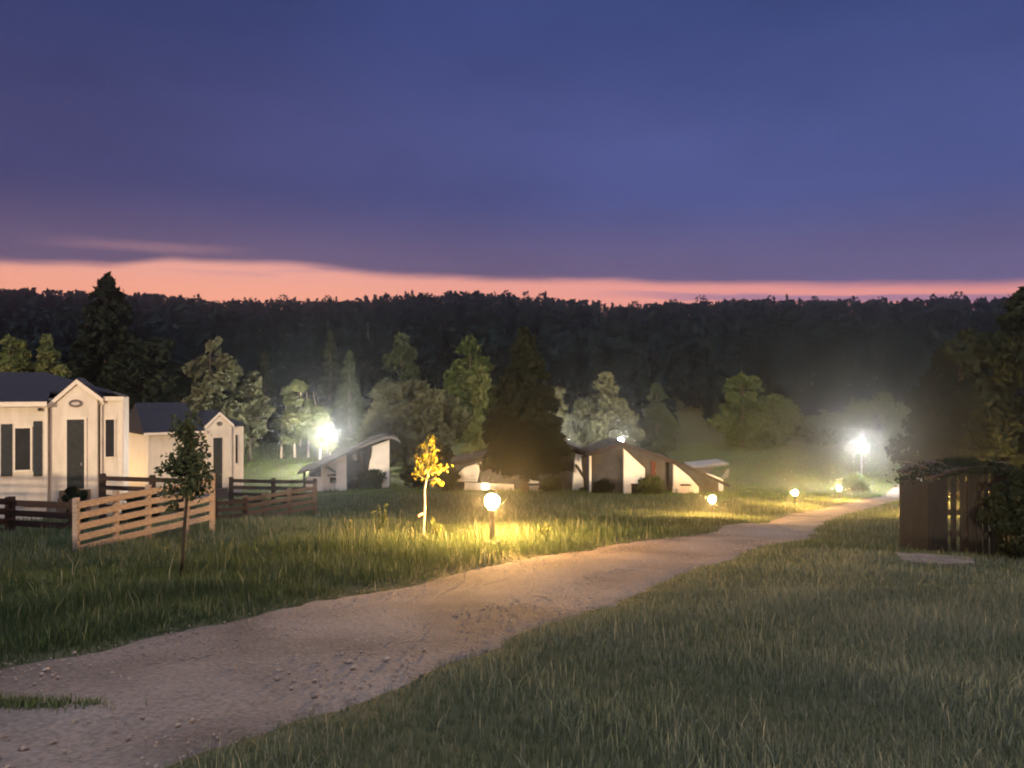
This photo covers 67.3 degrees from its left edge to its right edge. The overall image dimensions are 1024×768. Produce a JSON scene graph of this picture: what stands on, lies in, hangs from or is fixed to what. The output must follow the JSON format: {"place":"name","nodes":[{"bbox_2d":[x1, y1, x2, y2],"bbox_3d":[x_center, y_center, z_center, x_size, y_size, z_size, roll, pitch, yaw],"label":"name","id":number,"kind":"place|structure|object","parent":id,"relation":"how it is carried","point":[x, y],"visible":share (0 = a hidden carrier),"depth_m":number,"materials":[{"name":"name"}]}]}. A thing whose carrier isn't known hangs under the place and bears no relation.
{"place":"outdoors","nodes":[
{"label":"outdoors","id":0,"kind":"place"},
{"bbox_2d":[0,477,921,767],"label":"gravel road","id":1,"kind":"structure","parent":0,"point":[358,627],"depth_m":6.34,"materials":[{"name":"beige gravel"}]},
{"bbox_2d":[0,323,1023,767],"bbox_3d":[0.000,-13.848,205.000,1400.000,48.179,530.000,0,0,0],"label":"ground","id":2,"kind":"structure","parent":0,"point":[694,429],"depth_m":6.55,"materials":[{"name":"green plant"}]},
{"bbox_2d":[0,333,35,371],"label":"broadleaf tree","id":3,"kind":"object","parent":2,"relation":"on","point":[16,358],"visible":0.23,"depth_m":65.90,"materials":[{"name":"green plant"}]},
{"bbox_2d":[0,496,71,531],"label":"rail fence","id":4,"kind":"object","parent":2,"relation":"on","point":[10,512],"visible":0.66,"depth_m":24.83,"materials":[{"name":"brown wood"}]},
{"bbox_2d":[30,334,72,377],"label":"broadleaf tree","id":5,"kind":"object","parent":2,"relation":"on","point":[47,354],"visible":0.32,"depth_m":67.45,"materials":[{"name":"green plant"}]},
{"bbox_2d":[0,372,128,521],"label":"cottage","id":6,"kind":"structure","parent":2,"relation":"on","point":[59,435],"depth_m":32.77,"materials":[{"name":"white wood"}]},
{"bbox_2d":[13,426,31,471],"bbox_3d":[-20.372,2.710,32.026,0.685,1.876,0.090,0,0,-22],"label":"window","id":7,"kind":"structure","parent":6,"relation":"in","point":[22,436],"depth_m":32.02,"materials":[{"name":"black glass"}]},
{"bbox_2d":[67,419,83,488],"bbox_3d":[-18.668,3.009,32.893,0.649,2.973,0.079,0,0,-22],"label":"door","id":8,"kind":"structure","parent":6,"relation":"in","point":[75,428],"depth_m":32.90,"materials":[{"name":"paint"}]},
{"bbox_2d":[104,418,115,457],"bbox_3d":[-17.519,2.358,33.503,0.435,1.717,0.090,0,0,-22],"label":"window","id":9,"kind":"structure","parent":6,"relation":"in","point":[109,423],"depth_m":33.50,"materials":[{"name":"black glass"}]},
{"bbox_2d":[61,486,89,522],"bbox_3d":[-15.613,4.453,27.521,0.865,1.638,0.994,0,0,0],"label":"bush","id":10,"kind":"object","parent":2,"relation":"on","point":[71,492],"visible":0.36,"depth_m":27.40,"materials":[{"name":"green plant"}]},
{"bbox_2d":[65,271,143,391],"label":"spruce tree","id":11,"kind":"object","parent":2,"relation":"on","point":[108,318],"visible":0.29,"depth_m":76.86,"materials":[{"name":"green plant"}]},
{"bbox_2d":[119,497,144,523],"bbox_3d":[-14.093,4.752,28.523,1.107,1.301,1.485,0,0,0],"label":"bush","id":12,"kind":"object","parent":2,"relation":"on","point":[134,509],"visible":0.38,"depth_m":28.37,"materials":[{"name":"green plant"}]},
{"bbox_2d":[92,336,191,412],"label":"broadleaf tree","id":13,"kind":"object","parent":2,"relation":"on","point":[125,371],"visible":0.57,"depth_m":72.40,"materials":[{"name":"green plant"}]},
{"bbox_2d":[72,473,214,551],"bbox_3d":[-8.085,3.012,17.046,0.365,1.724,3.523,0,0,28],"label":"rail fence","id":14,"kind":"object","parent":2,"relation":"on","point":[147,512],"visible":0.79,"depth_m":16.73,"materials":[{"name":"brown wood"}]},
{"bbox_2d":[152,494,160,517],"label":"bush","id":15,"kind":"object","parent":2,"relation":"on","point":[153,506],"visible":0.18,"depth_m":28.73,"materials":[{"name":"green plant"}]},
{"bbox_2d":[99,473,216,518],"bbox_3d":[-13.613,4.634,29.517,5.027,2.281,0.281,0,0,12],"label":"rail fence","id":16,"kind":"object","parent":2,"relation":"on","point":[104,478],"visible":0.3,"depth_m":29.66,"materials":[{"name":"brown wood"}]},
{"bbox_2d":[149,408,220,577],"bbox_3d":[-4.440,1.569,10.627,0.882,2.486,0.803,0,0,32],"label":"young tree","id":17,"kind":"object","parent":2,"relation":"on","point":[188,463],"visible":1,"depth_m":10.53,"materials":[{"name":"green plant"}]},
{"bbox_2d":[128,402,246,503],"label":"cottage","id":18,"kind":"structure","parent":2,"relation":"on","point":[151,441],"depth_m":56.65,"materials":[{"name":"white wood"}]},
{"bbox_2d":[213,438,221,488],"bbox_3d":[-21.781,5.869,56.930,0.632,3.762,0.079,0,0,-40],"label":"door","id":19,"kind":"structure","parent":18,"relation":"in","point":[217,442],"depth_m":56.97,"materials":[{"name":"paint"}]},
{"bbox_2d":[235,434,238,463],"bbox_3d":[-20.775,4.905,57.990,0.292,2.246,0.090,0,0,-40],"label":"window","id":20,"kind":"structure","parent":18,"relation":"in","point":[236,435],"depth_m":57.99,"materials":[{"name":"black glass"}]},
{"bbox_2d":[180,336,250,450],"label":"broadleaf tree","id":21,"kind":"object","parent":2,"relation":"on","point":[227,373],"visible":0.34,"depth_m":75.56,"materials":[{"name":"green plant"}]},
{"bbox_2d":[215,497,247,519],"bbox_3d":[-10.301,4.809,28.199,0.179,1.550,2.560,0,0,5],"label":"rail fence","id":22,"kind":"object","parent":2,"relation":"on","point":[243,502],"visible":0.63,"depth_m":28.11,"materials":[{"name":"brown wood"}]},
{"bbox_2d":[229,370,275,461],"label":"broadleaf tree","id":23,"kind":"object","parent":2,"relation":"on","point":[248,392],"visible":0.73,"depth_m":79.71,"materials":[{"name":"green plant"}]},
{"bbox_2d":[252,350,280,443],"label":"spruce tree","id":24,"kind":"object","parent":2,"relation":"on","point":[269,437],"visible":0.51,"depth_m":95.90,"materials":[{"name":"green plant"}]},
{"bbox_2d":[229,477,316,506],"bbox_3d":[-12.478,5.800,40.111,4.460,1.924,0.480,0,0,-7],"label":"rail fence","id":25,"kind":"object","parent":2,"relation":"on","point":[273,488],"visible":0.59,"depth_m":39.89,"materials":[{"name":"brown wood"}]},
{"bbox_2d":[243,484,316,517],"bbox_3d":[-9.110,4.904,30.428,3.076,1.653,0.281,0,0,-41],"label":"rail fence","id":26,"kind":"object","parent":2,"relation":"on","point":[289,498],"visible":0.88,"depth_m":30.42,"materials":[{"name":"brown wood"}]},
{"bbox_2d":[271,379,332,457],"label":"birch tree","id":27,"kind":"object","parent":2,"relation":"on","point":[292,425],"visible":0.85,"depth_m":81.47,"materials":[{"name":"green plant"}]},
{"bbox_2d":[307,406,338,459],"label":"birch tree","id":28,"kind":"object","parent":2,"relation":"on","point":[322,425],"visible":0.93,"depth_m":80.08,"materials":[{"name":"green plant"}]},
{"bbox_2d":[324,432,330,455],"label":"street lamp","id":29,"kind":"object","parent":2,"relation":"on","point":[327,435],"visible":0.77,"depth_m":74.83,"materials":[{"name":"concrete"}]},
{"bbox_2d":[315,329,345,438],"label":"spruce tree","id":30,"kind":"object","parent":2,"relation":"on","point":[324,391],"visible":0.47,"depth_m":107.63,"materials":[{"name":"green plant"}]},
{"bbox_2d":[326,349,366,453],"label":"spruce tree","id":31,"kind":"object","parent":2,"relation":"on","point":[350,418],"visible":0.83,"depth_m":87.65,"materials":[{"name":"green plant"}]},
{"bbox_2d":[341,517,352,535],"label":"wild plant","id":32,"kind":"object","parent":2,"relation":"on","point":[345,530],"visible":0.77,"depth_m":15.16,"materials":[{"name":"green plant"}]},
{"bbox_2d":[297,433,400,492],"bbox_3d":[-12.313,6.014,58.484,7.394,4.312,4.260,0,0,-11],"label":"chalet","id":33,"kind":"object","parent":2,"relation":"on","point":[340,470],"visible":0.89,"depth_m":57.22,"materials":[{"name":"white"}]},
{"bbox_2d":[329,477,335,483],"bbox_3d":[-13.290,7.187,57.372,0.658,0.504,0.090,0,0,-11],"label":"window","id":34,"kind":"structure","parent":33,"relation":"in","point":[332,480],"depth_m":57.34,"materials":[{"name":"grey glass"}]},
{"bbox_2d":[355,469,386,489],"bbox_3d":[-10.417,7.004,56.468,2.332,1.688,2.467,0,0,0],"label":"bush","id":35,"kind":"object","parent":2,"relation":"on","point":[370,479],"visible":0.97,"depth_m":56.13,"materials":[{"name":"green plant"}]},
{"bbox_2d":[371,504,387,532],"bbox_3d":[-2.657,2.830,15.587,0.316,0.827,0.368,0,0,14],"label":"wild plant","id":36,"kind":"object","parent":2,"relation":"on","point":[384,518],"visible":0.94,"depth_m":15.60,"materials":[{"name":"green plant"}]},
{"bbox_2d":[371,331,421,410],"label":"broadleaf tree","id":37,"kind":"object","parent":2,"relation":"on","point":[409,367],"visible":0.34,"depth_m":103.08,"materials":[{"name":"green plant"}]},
{"bbox_2d":[349,379,474,468],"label":"broadleaf tree","id":38,"kind":"object","parent":2,"relation":"on","point":[420,420],"visible":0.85,"depth_m":69.96,"materials":[{"name":"green plant"}]},
{"bbox_2d":[399,462,432,488],"bbox_3d":[-6.823,6.580,55.048,2.309,2.063,2.202,0,0,-37],"label":"bush","id":39,"kind":"object","parent":2,"relation":"on","point":[407,476],"visible":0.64,"depth_m":54.48,"materials":[{"name":"green plant"}]},
{"bbox_2d":[412,435,453,536],"bbox_3d":[-1.569,2.150,15.212,0.838,2.308,0.421,0,0,0],"label":"sapling","id":40,"kind":"object","parent":2,"relation":"on","point":[432,469],"visible":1,"depth_m":15.19,"materials":[{"name":"yellow plant"}]},
{"bbox_2d":[430,515,442,536],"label":"wild plant","id":41,"kind":"object","parent":2,"relation":"on","point":[434,527],"visible":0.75,"depth_m":15.39,"materials":[{"name":"yellow plant"}]},
{"bbox_2d":[433,468,460,490],"bbox_3d":[-4.360,6.476,52.028,1.886,1.632,1.711,0,0,0],"label":"bush","id":42,"kind":"object","parent":2,"relation":"on","point":[451,478],"visible":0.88,"depth_m":51.73,"materials":[{"name":"green plant"}]},
{"bbox_2d":[442,334,508,440],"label":"broadleaf tree","id":43,"kind":"object","parent":2,"relation":"on","point":[465,370],"visible":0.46,"depth_m":96.81,"materials":[{"name":"green plant"}]},
{"bbox_2d":[461,365,493,453],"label":"broadleaf tree","id":44,"kind":"object","parent":2,"relation":"on","point":[480,386],"visible":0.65,"depth_m":69.55,"materials":[{"name":"green plant"}]},
{"bbox_2d":[483,494,499,546],"bbox_3d":[-0.376,2.608,14.600,0.340,1.040,0.340,0,0,0],"label":"bollard lamp","id":45,"kind":"object","parent":2,"relation":"on","point":[492,502],"visible":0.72,"depth_m":14.55,"materials":[{"name":"metal"}]},
{"bbox_2d":[0,287,1023,436],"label":"forest","id":46,"kind":"object","parent":2,"relation":"on","point":[703,350],"visible":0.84,"depth_m":151.85,"materials":[{"name":"green plant"}]},
{"bbox_2d":[450,439,585,490],"bbox_3d":[0.703,5.856,54.500,9.808,3.931,5.400,0,0,0],"label":"chalet","id":47,"kind":"object","parent":2,"relation":"on","point":[474,476],"visible":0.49,"depth_m":53.30,"materials":[{"name":"white"}]},
{"bbox_2d":[482,484,487,489],"bbox_3d":[-1.838,7.124,52.710,0.385,0.595,0.060,0,0,0],"label":"lit doorway","id":48,"kind":"structure","parent":47,"relation":"in","point":[483,485],"depth_m":52.68,"materials":[{"name":"white"}]},
{"bbox_2d":[477,326,574,493],"bbox_3d":[0.895,1.639,46.745,6.058,10.451,6.798,0,0,0],"label":"spruce tree","id":49,"kind":"object","parent":2,"relation":"on","point":[525,435],"visible":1,"depth_m":45.95,"materials":[{"name":"green plant"}]},
{"bbox_2d":[537,523,550,541],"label":"wild plant","id":50,"kind":"object","parent":2,"relation":"on","point":[541,531],"visible":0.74,"depth_m":14.40,"materials":[{"name":"yellow plant"}]},
{"bbox_2d":[538,476,561,491],"bbox_3d":[2.478,6.539,49.965,1.539,1.222,2.029,0,0,0],"label":"bush","id":51,"kind":"object","parent":2,"relation":"on","point":[549,483],"visible":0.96,"depth_m":49.70,"materials":[{"name":"green plant"}]},
{"bbox_2d":[156,438,959,505],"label":"lawn grass","id":52,"kind":"structure","parent":2,"relation":"on","point":[769,493],"depth_m":73.31,"materials":[{"name":"green plant"}]},
{"bbox_2d":[548,386,572,439],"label":"pine tree","id":53,"kind":"object","parent":2,"relation":"on","point":[566,424],"visible":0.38,"depth_m":68.70,"materials":[{"name":"green plant"}]},
{"bbox_2d":[592,478,615,493],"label":"bush","id":54,"kind":"object","parent":2,"relation":"on","point":[601,486],"visible":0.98,"depth_m":48.07,"materials":[{"name":"green plant"}]},
{"bbox_2d":[565,370,644,445],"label":"broadleaf tree","id":55,"kind":"object","parent":2,"relation":"on","point":[604,413],"visible":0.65,"depth_m":68.96,"materials":[{"name":"plant"}]},
{"bbox_2d":[582,437,674,494],"bbox_3d":[7.662,5.568,51.565,5.416,3.732,5.270,0,0,0],"label":"chalet","id":56,"kind":"object","parent":2,"relation":"on","point":[623,466],"visible":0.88,"depth_m":50.30,"materials":[{"name":"brown"}]},
{"bbox_2d":[651,461,655,475],"bbox_3d":[9.247,5.631,50.214,0.330,1.156,0.168,0,0,0],"label":"door","id":57,"kind":"structure","parent":56,"relation":"in","point":[653,463],"depth_m":50.20,"materials":[{"name":"red paint"}]},
{"bbox_2d":[635,475,667,494],"bbox_3d":[8.793,6.402,48.403,1.972,1.495,2.457,0,0,23],"label":"bush","id":58,"kind":"object","parent":2,"relation":"on","point":[650,485],"visible":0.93,"depth_m":48.06,"materials":[{"name":"green plant"}]},
{"bbox_2d":[635,382,680,456],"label":"spruce tree","id":59,"kind":"object","parent":2,"relation":"on","point":[661,422],"visible":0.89,"depth_m":82.93,"materials":[{"name":"green plant"}]},
{"bbox_2d":[657,453,728,492],"bbox_3d":[12.835,6.843,57.450,5.400,3.019,5.500,0,0,0],"label":"chalet","id":60,"kind":"object","parent":2,"relation":"on","point":[680,477],"visible":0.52,"depth_m":55.39,"materials":[{"name":"brown"}]},
{"bbox_2d":[684,459,729,490],"bbox_3d":[16.291,7.785,64.500,2.871,2.670,3.800,0,0,0],"label":"chalet annex","id":61,"kind":"object","parent":2,"relation":"on","point":[704,466],"visible":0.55,"depth_m":63.92,"materials":[{"name":"paint"}]},
{"bbox_2d":[709,496,715,518],"bbox_3d":[8.510,5.283,32.700,0.340,1.040,0.340,0,0,0],"label":"bollard lamp","id":62,"kind":"object","parent":2,"relation":"on","point":[712,499],"visible":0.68,"depth_m":32.65,"materials":[{"name":"metal"}]},
{"bbox_2d":[707,371,777,447],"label":"broadleaf tree","id":63,"kind":"object","parent":2,"relation":"on","point":[740,424],"visible":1,"depth_m":110.61,"materials":[{"name":"green plant"}]},
{"bbox_2d":[762,392,803,445],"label":"broadleaf tree","id":64,"kind":"object","parent":2,"relation":"on","point":[787,417],"visible":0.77,"depth_m":112.19,"materials":[{"name":"green plant"}]},
{"bbox_2d":[792,490,797,506],"bbox_3d":[15.452,6.317,42.000,0.340,1.040,0.340,0,0,0],"label":"bollard lamp","id":65,"kind":"object","parent":2,"relation":"on","point":[794,492],"visible":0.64,"depth_m":41.95,"materials":[{"name":"metal"}]},
{"bbox_2d":[798,408,852,445],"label":"broadleaf tree","id":66,"kind":"object","parent":2,"relation":"on","point":[831,428],"visible":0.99,"depth_m":114.34,"materials":[{"name":"green plant"}]},
{"bbox_2d":[836,486,840,499],"bbox_3d":[22.119,7.421,52.000,0.340,1.040,0.340,0,0,0],"label":"bollard lamp","id":67,"kind":"object","parent":2,"relation":"on","point":[839,488],"visible":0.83,"depth_m":51.95,"materials":[{"name":"metal"}]},
{"bbox_2d":[841,473,874,491],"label":"bush","id":68,"kind":"object","parent":2,"relation":"on","point":[853,483],"visible":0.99,"depth_m":71.93,"materials":[{"name":"green plant"}]},
{"bbox_2d":[858,443,864,474],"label":"street lamp","id":69,"kind":"object","parent":2,"relation":"on","point":[861,446],"visible":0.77,"depth_m":73.89,"materials":[{"name":"concrete"}]},
{"bbox_2d":[844,391,911,442],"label":"broadleaf tree","id":70,"kind":"object","parent":2,"relation":"on","point":[862,426],"visible":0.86,"depth_m":118.01,"materials":[{"name":"green plant"}]},
{"bbox_2d":[889,407,918,461],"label":"broadleaf tree","id":71,"kind":"object","parent":2,"relation":"on","point":[897,428],"visible":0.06,"depth_m":89.20,"materials":[{"name":"green plant"}]},
{"bbox_2d":[895,552,974,566],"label":"stone slab","id":72,"kind":"structure","parent":2,"relation":"on","point":[937,558],"depth_m":12.97,"materials":[{"name":"stone"}]},
{"bbox_2d":[884,327,1008,501],"bbox_3d":[30.852,2.308,52.521,8.690,12.350,7.898,0,0,-31],"label":"broadleaf tree","id":73,"kind":"object","parent":2,"relation":"on","point":[941,419],"visible":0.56,"depth_m":51.34,"materials":[{"name":"green plant"}]},
{"bbox_2d":[896,460,1011,556],"bbox_3d":[8.977,2.580,15.590,1.686,1.960,1.420,0,0,0],"label":"wooden shelter","id":74,"kind":"object","parent":2,"relation":"on","point":[924,511],"visible":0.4,"depth_m":15.00,"materials":[{"name":"brown wood"}]},
{"bbox_2d":[886,455,1022,486],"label":"climbing plant","id":75,"kind":"object","parent":74,"relation":"on","point":[959,461],"visible":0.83,"depth_m":15.14,"materials":[{"name":"green plant"}]},
{"bbox_2d":[953,286,1023,488],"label":"broadleaf tree","id":76,"kind":"object","parent":2,"relation":"on","point":[1000,429],"visible":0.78,"depth_m":35.79,"materials":[{"name":"green plant"}]},
{"bbox_2d":[977,470,1023,559],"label":"bush","id":77,"kind":"object","parent":2,"relation":"on","point":[1002,508],"visible":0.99,"depth_m":14.09,"materials":[{"name":"green plant"}]},
{"bbox_2d":[0,0,1023,313],"label":"sky","id":78,"kind":"structure","parent":0,"point":[623,152],"materials":[{"name":"blue"}]}
]}

